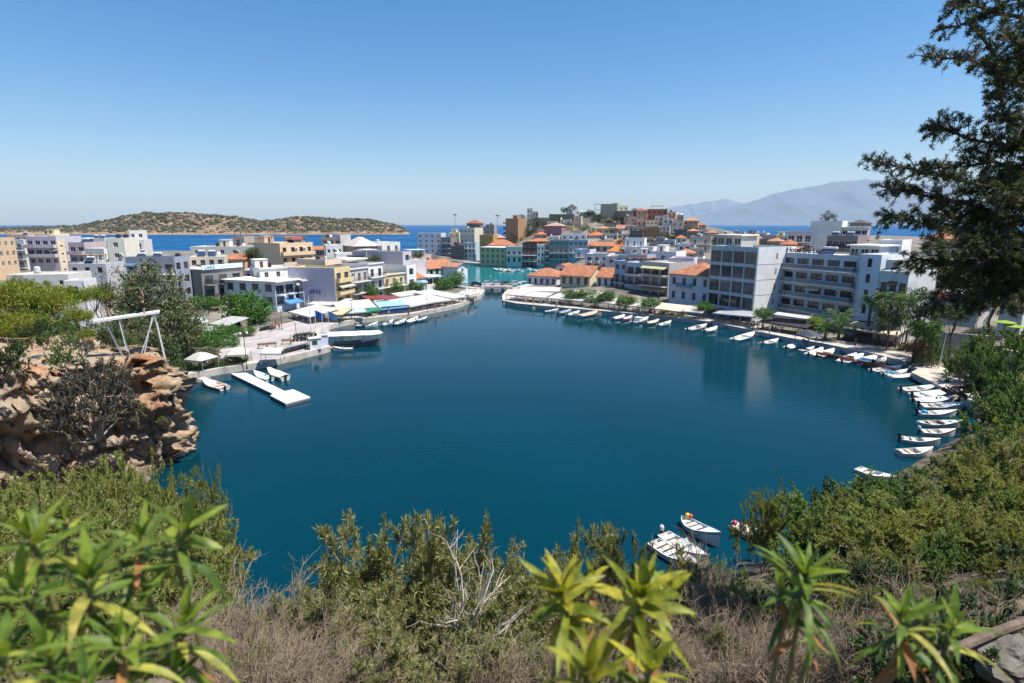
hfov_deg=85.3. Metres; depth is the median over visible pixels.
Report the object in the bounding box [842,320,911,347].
canvas roof
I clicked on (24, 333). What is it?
plateau shrub
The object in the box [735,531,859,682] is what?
oleander
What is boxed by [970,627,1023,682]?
boulder
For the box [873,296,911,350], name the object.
garden tree
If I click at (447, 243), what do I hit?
apartment building
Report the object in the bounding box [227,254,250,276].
house
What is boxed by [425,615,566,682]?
dry shrub
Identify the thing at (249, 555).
feathery shrub
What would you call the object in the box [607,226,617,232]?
hillside tree
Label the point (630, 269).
balcony door
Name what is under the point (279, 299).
window
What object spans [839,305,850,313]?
balcony door
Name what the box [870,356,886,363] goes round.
boat
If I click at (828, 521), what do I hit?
dark shrub
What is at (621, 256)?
house
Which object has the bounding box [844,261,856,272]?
balcony door
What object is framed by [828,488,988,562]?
feathery shrub
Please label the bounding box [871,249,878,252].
window
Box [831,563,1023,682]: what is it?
dry shrub
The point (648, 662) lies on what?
oleander
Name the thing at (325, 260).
rooftop flat
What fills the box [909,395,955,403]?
boat
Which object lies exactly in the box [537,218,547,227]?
hillside tree
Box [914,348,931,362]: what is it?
garden wall
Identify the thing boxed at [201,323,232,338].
garden tree
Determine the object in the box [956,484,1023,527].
leafy shrub
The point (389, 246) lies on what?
house
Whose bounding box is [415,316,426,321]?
boat
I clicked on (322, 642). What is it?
dry shrub
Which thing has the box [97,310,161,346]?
eucalyptus
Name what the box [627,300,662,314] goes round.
canopy
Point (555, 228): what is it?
house
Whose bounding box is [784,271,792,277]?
balcony door
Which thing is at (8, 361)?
rock shrub
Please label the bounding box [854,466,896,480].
boat
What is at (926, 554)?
leafy shrub
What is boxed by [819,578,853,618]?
feathery shrub
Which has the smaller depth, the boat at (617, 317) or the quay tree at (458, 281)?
the boat at (617, 317)
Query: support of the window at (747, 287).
in the apartment building at (744, 278)
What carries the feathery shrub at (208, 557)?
on the hillside
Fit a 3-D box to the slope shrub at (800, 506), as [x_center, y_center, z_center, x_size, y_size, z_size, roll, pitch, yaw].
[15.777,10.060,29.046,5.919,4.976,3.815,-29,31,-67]
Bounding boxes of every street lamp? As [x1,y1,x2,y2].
[239,332,247,368]
[931,292,947,367]
[938,332,948,368]
[947,354,953,382]
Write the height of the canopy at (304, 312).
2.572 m
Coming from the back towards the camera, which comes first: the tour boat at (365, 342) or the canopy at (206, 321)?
the canopy at (206, 321)
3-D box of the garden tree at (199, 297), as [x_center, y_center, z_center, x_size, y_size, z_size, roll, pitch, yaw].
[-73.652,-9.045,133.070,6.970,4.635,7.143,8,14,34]
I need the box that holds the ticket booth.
[307,336,321,349]
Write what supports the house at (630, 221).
on the town terrain at (283, 316)
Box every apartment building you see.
[0,237,20,279]
[15,239,29,269]
[24,236,81,271]
[66,238,105,263]
[124,252,193,307]
[190,239,253,257]
[254,236,315,265]
[288,265,355,307]
[340,235,350,251]
[342,237,379,251]
[350,266,371,299]
[352,244,411,264]
[417,233,445,255]
[440,237,456,256]
[460,224,482,244]
[479,246,506,266]
[503,215,526,243]
[523,242,538,266]
[549,239,569,266]
[568,238,589,263]
[574,248,595,261]
[585,252,614,266]
[594,204,616,218]
[612,259,648,287]
[616,211,632,219]
[624,261,642,289]
[632,224,657,230]
[638,260,694,296]
[647,206,667,219]
[655,216,662,224]
[667,210,677,218]
[669,256,697,263]
[677,213,684,220]
[689,234,712,251]
[707,245,796,321]
[810,221,847,250]
[826,231,867,252]
[852,252,909,321]
[879,239,911,256]
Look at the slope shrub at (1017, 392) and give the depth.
47.40 m
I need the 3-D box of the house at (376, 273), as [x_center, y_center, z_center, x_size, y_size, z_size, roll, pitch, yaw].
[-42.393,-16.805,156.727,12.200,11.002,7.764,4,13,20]
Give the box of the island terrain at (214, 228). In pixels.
[0,213,409,234]
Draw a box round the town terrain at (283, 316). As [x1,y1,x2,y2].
[0,214,1004,376]
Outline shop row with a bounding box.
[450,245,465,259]
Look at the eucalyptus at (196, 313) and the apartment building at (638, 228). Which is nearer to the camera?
the eucalyptus at (196, 313)
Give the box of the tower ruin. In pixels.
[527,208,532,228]
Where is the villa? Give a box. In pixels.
[921,231,961,256]
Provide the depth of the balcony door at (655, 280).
158.97 m
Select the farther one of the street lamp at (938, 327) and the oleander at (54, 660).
the street lamp at (938, 327)
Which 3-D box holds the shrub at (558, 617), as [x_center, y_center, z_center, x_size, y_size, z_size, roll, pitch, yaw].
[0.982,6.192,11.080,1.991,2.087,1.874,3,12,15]
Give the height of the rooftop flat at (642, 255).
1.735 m
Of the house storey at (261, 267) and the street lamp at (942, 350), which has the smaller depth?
the street lamp at (942, 350)
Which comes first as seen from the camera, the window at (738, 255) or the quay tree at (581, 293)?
the window at (738, 255)
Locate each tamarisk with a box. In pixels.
[727,477,807,572]
[776,492,811,526]
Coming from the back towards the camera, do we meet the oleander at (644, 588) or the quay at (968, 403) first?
the quay at (968, 403)
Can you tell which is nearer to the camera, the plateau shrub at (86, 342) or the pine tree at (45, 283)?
the plateau shrub at (86, 342)
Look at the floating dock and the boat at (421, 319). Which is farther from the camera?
the boat at (421, 319)
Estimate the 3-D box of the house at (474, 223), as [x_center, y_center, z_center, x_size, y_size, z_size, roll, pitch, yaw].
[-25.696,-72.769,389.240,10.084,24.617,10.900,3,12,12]
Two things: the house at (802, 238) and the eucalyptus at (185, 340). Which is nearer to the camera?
the eucalyptus at (185, 340)
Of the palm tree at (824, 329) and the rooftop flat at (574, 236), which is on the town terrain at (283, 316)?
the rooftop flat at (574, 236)
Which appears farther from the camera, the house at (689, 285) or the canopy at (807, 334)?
the house at (689, 285)
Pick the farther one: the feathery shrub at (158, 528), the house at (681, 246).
the house at (681, 246)
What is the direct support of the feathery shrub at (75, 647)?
on the hillside
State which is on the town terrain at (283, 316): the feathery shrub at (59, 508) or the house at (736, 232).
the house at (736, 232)
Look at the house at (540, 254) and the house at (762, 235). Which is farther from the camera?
the house at (762, 235)
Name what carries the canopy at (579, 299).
on the quay path at (900, 355)
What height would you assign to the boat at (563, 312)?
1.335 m
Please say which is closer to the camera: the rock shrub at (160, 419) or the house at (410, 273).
the rock shrub at (160, 419)
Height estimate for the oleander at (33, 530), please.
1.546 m
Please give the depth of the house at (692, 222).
329.28 m
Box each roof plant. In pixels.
[366,255,381,261]
[411,251,423,257]
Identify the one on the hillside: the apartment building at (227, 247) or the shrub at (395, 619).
the shrub at (395, 619)
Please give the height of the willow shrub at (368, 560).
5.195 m
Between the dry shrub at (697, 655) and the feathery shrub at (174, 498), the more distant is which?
the feathery shrub at (174, 498)
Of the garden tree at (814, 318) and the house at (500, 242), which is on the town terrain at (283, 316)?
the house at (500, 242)
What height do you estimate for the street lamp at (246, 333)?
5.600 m
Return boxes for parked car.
[470,281,481,285]
[482,281,491,284]
[492,281,500,284]
[500,281,510,284]
[510,281,521,284]
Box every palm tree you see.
[814,323,837,339]
[820,308,857,339]
[856,294,879,337]
[869,290,896,344]
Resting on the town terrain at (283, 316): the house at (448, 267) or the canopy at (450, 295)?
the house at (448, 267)
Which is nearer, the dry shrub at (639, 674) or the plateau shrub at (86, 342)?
the dry shrub at (639, 674)
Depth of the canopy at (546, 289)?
165.99 m
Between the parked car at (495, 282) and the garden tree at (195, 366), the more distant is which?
the parked car at (495, 282)
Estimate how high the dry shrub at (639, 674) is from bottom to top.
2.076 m
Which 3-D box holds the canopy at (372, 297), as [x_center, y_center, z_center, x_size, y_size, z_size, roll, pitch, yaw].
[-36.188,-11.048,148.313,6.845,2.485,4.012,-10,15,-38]
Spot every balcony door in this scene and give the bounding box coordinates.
[128,266,136,273]
[164,264,172,273]
[204,275,212,284]
[206,289,214,296]
[219,274,226,282]
[232,273,239,277]
[276,285,283,294]
[285,284,293,292]
[628,267,633,273]
[636,267,641,274]
[643,277,648,283]
[652,277,657,284]
[660,278,666,285]
[661,268,667,274]
[782,298,789,304]
[783,284,791,290]
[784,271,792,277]
[786,257,793,263]
[793,299,803,306]
[795,286,805,292]
[796,235,802,241]
[796,272,806,278]
[798,258,808,264]
[805,236,810,241]
[808,301,818,308]
[809,288,820,294]
[811,273,821,280]
[812,259,823,265]
[822,303,834,310]
[824,289,836,296]
[826,275,837,281]
[827,240,831,246]
[828,260,839,266]
[839,240,843,247]
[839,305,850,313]
[840,291,852,298]
[842,276,854,283]
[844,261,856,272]
[880,282,886,292]
[889,283,896,293]
[898,283,905,294]
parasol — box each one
[993,320,1016,346]
[1003,324,1023,342]
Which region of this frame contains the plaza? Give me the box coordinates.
[218,316,339,360]
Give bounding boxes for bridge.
[481,284,512,291]
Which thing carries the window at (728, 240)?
in the rooftop flat at (745, 240)
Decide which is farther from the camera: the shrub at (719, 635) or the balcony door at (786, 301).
the balcony door at (786, 301)
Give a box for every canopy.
[184,352,218,370]
[191,316,208,325]
[197,326,223,332]
[209,316,249,326]
[226,347,251,365]
[260,347,284,364]
[288,304,339,321]
[306,298,353,306]
[318,307,354,321]
[332,299,376,315]
[343,308,366,319]
[359,307,380,315]
[361,294,385,303]
[374,300,408,313]
[377,295,401,306]
[388,296,434,312]
[391,290,419,296]
[413,289,440,295]
[413,294,451,307]
[434,292,466,304]
[456,288,479,295]
[506,290,533,299]
[519,287,560,291]
[523,291,552,301]
[547,293,566,299]
[566,296,587,306]
[586,296,607,308]
[604,298,634,311]
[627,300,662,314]
[654,303,687,316]
[682,305,705,315]
[712,309,755,327]
[759,316,794,331]
[772,312,811,331]
[782,319,819,332]
[794,330,822,345]
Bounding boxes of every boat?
[202,377,229,390]
[254,370,273,381]
[267,367,289,380]
[327,330,382,346]
[332,345,354,350]
[355,322,368,327]
[362,321,377,327]
[379,319,392,326]
[391,318,405,325]
[403,316,417,323]
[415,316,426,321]
[543,308,558,312]
[556,309,570,314]
[565,310,579,316]
[575,310,597,317]
[611,314,624,320]
[620,315,632,320]
[629,316,648,323]
[644,318,658,324]
[648,538,696,571]
[655,320,670,326]
[657,524,706,563]
[681,513,720,547]
[684,323,706,331]
[701,326,717,332]
[729,331,754,341]
[731,520,768,546]
[760,338,778,345]
[782,342,796,350]
[797,346,814,352]
[804,347,822,357]
[812,348,834,358]
[836,352,856,364]
[849,352,863,358]
[849,355,877,365]
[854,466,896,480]
[868,365,901,373]
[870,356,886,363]
[880,368,907,377]
[887,373,911,379]
[895,446,933,456]
[897,384,934,393]
[898,432,940,445]
[907,389,946,397]
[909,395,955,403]
[915,408,956,417]
[916,401,965,409]
[916,420,960,427]
[917,426,955,436]
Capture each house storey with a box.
[249,258,291,277]
[885,258,923,271]
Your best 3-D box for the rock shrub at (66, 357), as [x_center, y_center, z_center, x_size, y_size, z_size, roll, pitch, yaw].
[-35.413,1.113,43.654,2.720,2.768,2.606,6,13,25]
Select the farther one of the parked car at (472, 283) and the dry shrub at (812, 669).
the parked car at (472, 283)
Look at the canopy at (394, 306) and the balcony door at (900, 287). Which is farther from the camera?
the canopy at (394, 306)
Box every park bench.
[257,343,266,348]
[267,342,276,346]
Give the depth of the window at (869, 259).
107.44 m
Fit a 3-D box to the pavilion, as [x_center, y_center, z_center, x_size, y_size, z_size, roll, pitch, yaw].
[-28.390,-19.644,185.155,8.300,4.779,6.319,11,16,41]
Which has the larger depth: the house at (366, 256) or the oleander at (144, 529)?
the house at (366, 256)
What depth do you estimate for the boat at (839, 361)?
89.93 m
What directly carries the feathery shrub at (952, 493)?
on the hillside
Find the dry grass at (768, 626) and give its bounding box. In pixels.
[0,548,1023,682]
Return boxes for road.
[446,285,480,288]
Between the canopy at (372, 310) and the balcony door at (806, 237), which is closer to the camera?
the canopy at (372, 310)
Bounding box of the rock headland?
[0,335,200,489]
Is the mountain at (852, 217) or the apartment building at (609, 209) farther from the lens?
the mountain at (852, 217)
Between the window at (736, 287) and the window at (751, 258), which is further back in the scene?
the window at (736, 287)
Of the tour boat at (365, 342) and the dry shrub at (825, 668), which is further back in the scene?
the tour boat at (365, 342)
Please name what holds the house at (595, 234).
on the town terrain at (283, 316)
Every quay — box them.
[188,289,484,377]
[450,261,480,265]
[456,285,480,288]
[502,289,909,365]
[513,284,533,288]
[912,367,977,410]
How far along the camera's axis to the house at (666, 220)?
322.31 m
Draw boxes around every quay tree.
[364,283,380,302]
[389,281,404,296]
[408,279,423,295]
[434,278,455,289]
[444,271,467,286]
[562,289,579,304]
[574,289,587,305]
[582,290,603,307]
[601,290,615,308]
[615,294,638,310]
[637,296,661,312]
[693,300,715,318]
[753,306,775,328]
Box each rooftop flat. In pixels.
[189,250,227,265]
[297,256,341,264]
[337,257,367,261]
[561,234,586,238]
[626,253,656,258]
[714,234,759,246]
[846,244,900,255]
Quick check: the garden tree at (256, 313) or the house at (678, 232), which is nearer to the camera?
the garden tree at (256, 313)
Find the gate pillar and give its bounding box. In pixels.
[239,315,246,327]
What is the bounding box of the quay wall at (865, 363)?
[815,351,897,370]
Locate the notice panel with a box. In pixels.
[318,334,327,346]
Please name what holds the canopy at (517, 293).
on the quay path at (900, 355)
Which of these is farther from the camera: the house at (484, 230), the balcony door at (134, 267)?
the house at (484, 230)
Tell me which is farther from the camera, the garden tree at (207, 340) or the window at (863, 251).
the window at (863, 251)
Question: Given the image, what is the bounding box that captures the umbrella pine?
[854,0,1023,322]
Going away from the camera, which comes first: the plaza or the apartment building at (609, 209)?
the plaza
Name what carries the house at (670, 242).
on the town terrain at (283, 316)
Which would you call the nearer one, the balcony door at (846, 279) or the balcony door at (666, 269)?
the balcony door at (846, 279)
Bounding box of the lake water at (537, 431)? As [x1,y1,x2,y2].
[147,291,980,620]
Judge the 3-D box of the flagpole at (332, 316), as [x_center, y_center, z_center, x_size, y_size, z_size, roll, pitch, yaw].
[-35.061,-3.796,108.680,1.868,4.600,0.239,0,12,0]
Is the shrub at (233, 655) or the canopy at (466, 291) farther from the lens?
the canopy at (466, 291)
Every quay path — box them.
[179,289,481,372]
[504,289,928,361]
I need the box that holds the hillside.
[0,371,1023,682]
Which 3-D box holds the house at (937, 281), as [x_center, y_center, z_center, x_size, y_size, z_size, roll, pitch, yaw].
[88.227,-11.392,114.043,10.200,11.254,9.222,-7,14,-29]
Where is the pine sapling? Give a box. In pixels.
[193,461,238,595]
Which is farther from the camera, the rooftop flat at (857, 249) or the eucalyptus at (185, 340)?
the rooftop flat at (857, 249)
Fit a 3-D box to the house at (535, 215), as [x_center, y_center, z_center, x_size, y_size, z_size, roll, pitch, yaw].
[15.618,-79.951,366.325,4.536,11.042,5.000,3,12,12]
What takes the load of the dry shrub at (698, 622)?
on the hillside
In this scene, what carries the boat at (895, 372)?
on the lake water at (537, 431)
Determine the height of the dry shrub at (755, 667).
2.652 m
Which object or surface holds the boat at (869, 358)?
on the lake water at (537, 431)
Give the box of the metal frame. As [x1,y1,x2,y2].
[93,307,165,357]
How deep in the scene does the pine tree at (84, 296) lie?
84.19 m
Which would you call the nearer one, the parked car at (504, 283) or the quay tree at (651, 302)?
the quay tree at (651, 302)
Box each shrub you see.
[0,335,31,358]
[0,337,47,380]
[0,487,42,537]
[0,491,97,546]
[0,501,79,573]
[0,529,60,620]
[0,548,110,629]
[0,597,139,682]
[0,605,54,664]
[1,483,94,538]
[4,470,91,506]
[5,459,103,514]
[8,328,39,346]
[10,494,117,554]
[11,538,178,645]
[12,341,147,450]
[24,319,57,339]
[24,331,58,349]
[26,506,140,577]
[26,538,122,628]
[40,463,137,502]
[41,310,78,338]
[43,339,87,369]
[46,521,171,589]
[54,353,132,391]
[56,326,89,350]
[62,555,141,644]
[67,451,128,530]
[68,476,154,539]
[72,445,208,524]
[73,337,98,352]
[73,513,189,559]
[87,449,144,503]
[87,493,235,558]
[88,557,225,657]
[91,476,182,529]
[93,328,125,348]
[97,640,174,679]
[98,576,269,680]
[101,544,307,678]
[114,531,235,628]
[116,330,141,346]
[116,403,147,416]
[122,459,220,516]
[127,511,238,590]
[143,481,227,538]
[152,413,168,425]
[153,536,248,628]
[158,487,236,554]
[159,547,329,680]
[162,503,257,625]
[163,563,246,644]
[182,491,233,568]
[186,564,362,680]
[186,617,277,681]
[189,606,348,682]
[215,592,361,682]
[218,618,382,682]
[225,635,281,682]
[256,589,306,674]
[257,552,357,641]
[259,579,383,682]
[265,585,409,662]
[281,607,417,682]
[290,508,417,629]
[318,594,411,682]
[337,507,483,670]
[338,532,485,682]
[341,613,441,682]
[405,509,533,662]
[408,530,551,677]
[413,616,512,682]
[420,572,559,682]
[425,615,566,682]
[478,542,597,659]
[480,628,564,682]
[490,628,575,682]
[506,614,641,682]
[509,589,597,682]
[535,613,638,682]
[542,515,632,614]
[544,626,677,682]
[554,601,640,676]
[569,581,657,654]
[573,568,672,642]
[580,573,729,667]
[608,529,664,617]
[611,588,714,670]
[619,617,663,672]
[622,550,766,661]
[644,542,709,642]
[647,510,794,635]
[653,630,715,672]
[659,652,698,682]
[660,617,831,682]
[668,580,867,682]
[676,592,775,662]
[684,561,758,648]
[696,552,751,594]
[701,623,747,660]
[715,583,779,640]
[720,587,794,641]
[721,636,744,659]
[726,563,765,595]
[729,597,802,654]
[732,610,874,682]
[735,576,894,682]
[736,574,822,638]
[736,636,800,682]
[760,521,841,577]
[764,558,825,592]
[775,481,850,553]
[780,600,977,682]
[786,540,1023,681]
[786,554,795,584]
[788,495,864,578]
[790,586,827,633]
[793,509,874,570]
[793,558,1021,682]
[803,626,834,647]
[805,563,986,682]
[807,475,875,524]
[810,576,847,609]
[812,556,862,594]
[813,481,902,521]
[813,498,977,569]
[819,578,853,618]
[827,532,888,588]
[827,614,847,635]
[828,474,898,505]
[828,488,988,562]
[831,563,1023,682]
[839,609,862,620]
[842,466,903,503]
[843,589,877,620]
[845,615,872,637]
[846,613,1001,682]
[847,555,915,599]
[847,578,882,610]
[848,514,905,567]
[850,475,882,500]
[852,476,904,520]
[858,607,885,625]
[867,472,907,492]
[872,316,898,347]
[877,596,889,610]
[879,476,896,503]
[880,549,925,587]
[880,608,893,621]
[882,470,955,519]
[889,488,903,504]
[890,312,912,349]
[891,478,920,520]
[891,585,913,601]
[891,588,1019,682]
[893,338,932,359]
[900,467,922,486]
[902,323,922,340]
[904,464,928,476]
[908,472,1009,549]
[909,450,1023,499]
[909,489,970,519]
[909,538,965,580]
[912,569,1023,633]
[913,581,932,597]
[915,335,948,365]
[916,496,1015,561]
[919,524,997,577]
[927,455,942,467]
[933,472,957,501]
[937,439,990,507]
[942,326,999,384]
[942,343,967,374]
[945,316,1012,382]
[946,464,1023,526]
[950,578,993,615]
[952,394,1023,444]
[953,421,999,462]
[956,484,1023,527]
[959,580,984,592]
[960,433,968,439]
[963,358,994,400]
[963,439,1023,489]
[963,583,1000,603]
[964,331,1023,386]
[968,359,1023,421]
[968,379,1017,421]
[970,371,1023,433]
[970,575,992,590]
[971,495,1023,549]
[972,514,1023,567]
[972,552,1005,581]
[973,402,1016,427]
[982,411,1023,477]
[991,539,1023,576]
[997,320,1023,372]
[1002,581,1023,599]
[1004,554,1023,572]
[1008,567,1022,583]
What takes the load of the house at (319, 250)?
on the town terrain at (283, 316)
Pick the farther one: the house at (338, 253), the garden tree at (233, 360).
the house at (338, 253)
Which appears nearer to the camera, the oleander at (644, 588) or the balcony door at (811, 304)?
the oleander at (644, 588)
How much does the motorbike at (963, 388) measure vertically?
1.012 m
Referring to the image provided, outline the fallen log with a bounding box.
[932,616,1023,664]
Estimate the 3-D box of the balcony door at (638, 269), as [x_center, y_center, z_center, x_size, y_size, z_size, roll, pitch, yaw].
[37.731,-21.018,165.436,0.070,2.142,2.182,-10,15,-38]
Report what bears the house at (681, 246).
on the town terrain at (283, 316)
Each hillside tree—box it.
[526,224,538,234]
[527,217,545,227]
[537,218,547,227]
[549,216,562,222]
[580,222,589,229]
[589,212,603,222]
[601,214,615,223]
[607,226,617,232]
[611,214,627,224]
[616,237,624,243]
[708,234,716,244]
[820,210,837,220]
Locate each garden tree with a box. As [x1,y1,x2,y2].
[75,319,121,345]
[141,332,182,362]
[168,358,187,371]
[175,355,193,369]
[179,348,202,360]
[186,362,204,371]
[187,294,215,308]
[191,333,219,346]
[197,352,222,368]
[198,346,221,354]
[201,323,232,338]
[206,298,226,309]
[210,333,241,347]
[215,359,235,366]
[216,288,275,326]
[218,323,241,336]
[220,355,242,364]
[233,325,257,335]
[234,354,252,361]
[238,241,262,259]
[798,313,825,331]
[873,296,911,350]
[894,282,945,362]
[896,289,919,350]
[905,317,945,365]
[925,259,966,316]
[935,303,975,358]
[957,274,1003,334]
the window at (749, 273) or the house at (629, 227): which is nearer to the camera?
the window at (749, 273)
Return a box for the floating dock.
[231,373,309,406]
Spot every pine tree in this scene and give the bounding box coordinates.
[0,275,40,296]
[0,279,41,315]
[0,307,52,337]
[0,309,36,343]
[1,283,83,320]
[30,280,73,318]
[40,316,81,335]
[56,285,91,325]
[61,305,97,329]
[75,327,96,340]
[79,285,115,326]
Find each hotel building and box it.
[190,263,242,307]
[777,246,859,325]
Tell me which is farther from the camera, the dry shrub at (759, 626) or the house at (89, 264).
the house at (89, 264)
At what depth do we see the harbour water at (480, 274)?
249.37 m
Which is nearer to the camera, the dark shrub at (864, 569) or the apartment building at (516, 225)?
the dark shrub at (864, 569)
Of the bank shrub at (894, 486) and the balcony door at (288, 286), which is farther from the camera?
the balcony door at (288, 286)
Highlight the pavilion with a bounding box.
[424,274,441,289]
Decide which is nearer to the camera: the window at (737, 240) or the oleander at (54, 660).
the oleander at (54, 660)
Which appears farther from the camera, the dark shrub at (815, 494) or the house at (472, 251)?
the house at (472, 251)
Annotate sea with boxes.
[0,225,1023,252]
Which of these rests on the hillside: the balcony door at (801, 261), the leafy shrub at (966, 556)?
the leafy shrub at (966, 556)
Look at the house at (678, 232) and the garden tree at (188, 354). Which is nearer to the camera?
the garden tree at (188, 354)
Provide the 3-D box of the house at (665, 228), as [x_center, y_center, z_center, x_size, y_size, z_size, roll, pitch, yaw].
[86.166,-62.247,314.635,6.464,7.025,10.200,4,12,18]
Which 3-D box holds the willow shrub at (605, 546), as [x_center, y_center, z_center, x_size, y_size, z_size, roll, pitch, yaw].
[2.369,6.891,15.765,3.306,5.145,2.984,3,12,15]
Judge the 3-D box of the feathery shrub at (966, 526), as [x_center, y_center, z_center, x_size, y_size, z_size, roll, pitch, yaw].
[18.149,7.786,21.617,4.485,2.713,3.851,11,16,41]
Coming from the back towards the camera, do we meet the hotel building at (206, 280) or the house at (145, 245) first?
the house at (145, 245)
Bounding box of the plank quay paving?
[911,365,966,399]
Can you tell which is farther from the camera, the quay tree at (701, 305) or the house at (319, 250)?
the house at (319, 250)
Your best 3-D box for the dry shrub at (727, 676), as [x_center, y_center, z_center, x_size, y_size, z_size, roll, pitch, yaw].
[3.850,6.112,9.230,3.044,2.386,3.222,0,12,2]
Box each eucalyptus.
[95,265,146,315]
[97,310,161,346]
[106,257,193,338]
[111,325,173,356]
[133,295,210,358]
[173,297,208,334]
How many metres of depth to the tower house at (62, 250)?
185.15 m
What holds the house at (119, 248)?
on the town terrain at (283, 316)
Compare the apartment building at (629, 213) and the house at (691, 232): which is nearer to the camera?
the house at (691, 232)
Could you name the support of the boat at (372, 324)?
on the lake water at (537, 431)
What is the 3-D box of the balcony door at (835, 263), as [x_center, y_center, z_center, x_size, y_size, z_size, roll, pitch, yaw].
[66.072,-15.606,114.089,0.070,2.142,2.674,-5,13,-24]
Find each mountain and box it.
[665,199,742,219]
[696,179,990,224]
[800,213,962,224]
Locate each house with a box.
[6,266,91,318]
[7,232,33,239]
[34,229,68,235]
[47,234,68,270]
[63,278,101,326]
[68,254,124,294]
[81,235,105,240]
[85,244,108,261]
[106,234,139,278]
[128,228,147,239]
[139,239,152,254]
[220,276,303,311]
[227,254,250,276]
[232,231,254,244]
[244,269,249,275]
[248,236,257,244]
[284,237,304,241]
[298,280,309,306]
[313,246,323,256]
[321,234,340,245]
[323,239,341,257]
[334,250,351,257]
[335,261,387,301]
[347,249,376,261]
[374,239,399,250]
[383,264,417,290]
[383,271,407,296]
[404,249,431,259]
[411,259,426,274]
[416,272,427,290]
[440,262,468,283]
[449,229,459,244]
[464,242,479,260]
[466,220,483,227]
[476,225,485,233]
[480,234,497,261]
[486,223,496,233]
[486,239,514,245]
[506,246,522,266]
[525,268,560,284]
[526,238,549,243]
[532,212,539,226]
[534,232,547,237]
[537,244,544,266]
[544,222,565,235]
[544,243,549,266]
[549,214,573,222]
[549,234,559,240]
[554,263,573,270]
[560,218,571,224]
[566,204,576,213]
[566,225,573,230]
[571,208,582,215]
[573,216,582,227]
[580,212,595,216]
[587,231,602,237]
[587,241,624,251]
[595,267,614,285]
[598,226,608,232]
[598,238,611,241]
[602,229,617,238]
[605,224,616,226]
[605,255,616,267]
[606,245,624,253]
[612,227,621,233]
[613,203,627,210]
[616,225,625,229]
[617,232,629,237]
[617,254,629,259]
[623,215,635,224]
[624,238,646,253]
[626,225,636,230]
[630,231,643,237]
[630,246,656,258]
[633,208,648,219]
[636,220,644,225]
[639,248,648,259]
[642,237,653,242]
[643,228,659,237]
[645,218,657,225]
[649,245,685,260]
[650,242,662,245]
[656,232,664,241]
[658,225,670,235]
[662,215,673,231]
[663,238,675,245]
[667,262,709,306]
[671,221,683,233]
[675,229,687,240]
[675,235,686,243]
[677,243,690,250]
[681,248,695,256]
[683,217,699,229]
[687,229,698,238]
[690,246,703,257]
[693,255,710,263]
[696,228,708,235]
[699,222,705,228]
[705,230,718,235]
[733,230,745,233]
[757,231,767,238]
[759,234,770,244]
[765,233,777,238]
[766,238,784,245]
[776,232,786,241]
[780,239,797,245]
[786,226,812,248]
[796,246,809,251]
[841,227,870,241]
[848,220,872,243]
[872,269,937,343]
[918,257,970,303]
[940,289,992,327]
[995,297,1023,335]
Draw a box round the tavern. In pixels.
[558,264,600,287]
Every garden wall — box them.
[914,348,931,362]
[927,331,988,356]
[1001,349,1019,371]
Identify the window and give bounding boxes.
[227,282,233,289]
[239,283,245,289]
[252,284,258,290]
[265,284,271,291]
[277,296,284,304]
[707,307,716,314]
[708,293,717,304]
[709,278,718,290]
[710,264,719,275]
[711,250,721,261]
[718,238,723,243]
[719,294,728,305]
[720,280,729,291]
[721,265,731,276]
[722,250,732,262]
[726,238,731,243]
[730,296,740,307]
[731,281,741,293]
[732,266,742,278]
[733,251,744,263]
[734,238,739,244]
[741,297,751,309]
[743,282,753,294]
[744,267,755,279]
[745,252,756,263]
[851,248,858,255]
[860,249,868,253]
[865,274,869,282]
[867,258,871,266]
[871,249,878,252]
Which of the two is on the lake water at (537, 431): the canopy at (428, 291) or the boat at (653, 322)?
the boat at (653, 322)
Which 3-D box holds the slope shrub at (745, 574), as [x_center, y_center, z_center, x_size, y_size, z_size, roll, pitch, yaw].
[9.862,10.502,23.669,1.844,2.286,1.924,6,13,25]
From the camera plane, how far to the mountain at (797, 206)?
19680.53 m
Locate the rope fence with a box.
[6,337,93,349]
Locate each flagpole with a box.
[314,310,324,332]
[327,310,337,329]
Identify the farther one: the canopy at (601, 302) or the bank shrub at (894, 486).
the canopy at (601, 302)
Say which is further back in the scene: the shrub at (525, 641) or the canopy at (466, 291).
the canopy at (466, 291)
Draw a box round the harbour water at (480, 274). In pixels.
[445,265,555,290]
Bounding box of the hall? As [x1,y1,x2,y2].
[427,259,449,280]
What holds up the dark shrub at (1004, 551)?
on the hillside
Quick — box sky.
[0,0,1023,224]
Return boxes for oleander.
[0,495,115,681]
[0,524,184,678]
[0,598,211,682]
[0,607,136,682]
[74,492,227,682]
[132,562,238,682]
[517,549,697,682]
[540,621,691,682]
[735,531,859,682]
[848,581,979,682]
[894,579,1011,682]
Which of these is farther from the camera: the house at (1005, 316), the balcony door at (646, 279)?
the balcony door at (646, 279)
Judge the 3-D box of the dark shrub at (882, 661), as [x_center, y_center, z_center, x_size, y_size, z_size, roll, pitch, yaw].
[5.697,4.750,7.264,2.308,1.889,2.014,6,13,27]
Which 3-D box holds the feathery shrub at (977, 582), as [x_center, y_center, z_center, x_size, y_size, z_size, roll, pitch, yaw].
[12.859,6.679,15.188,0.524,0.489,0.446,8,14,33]

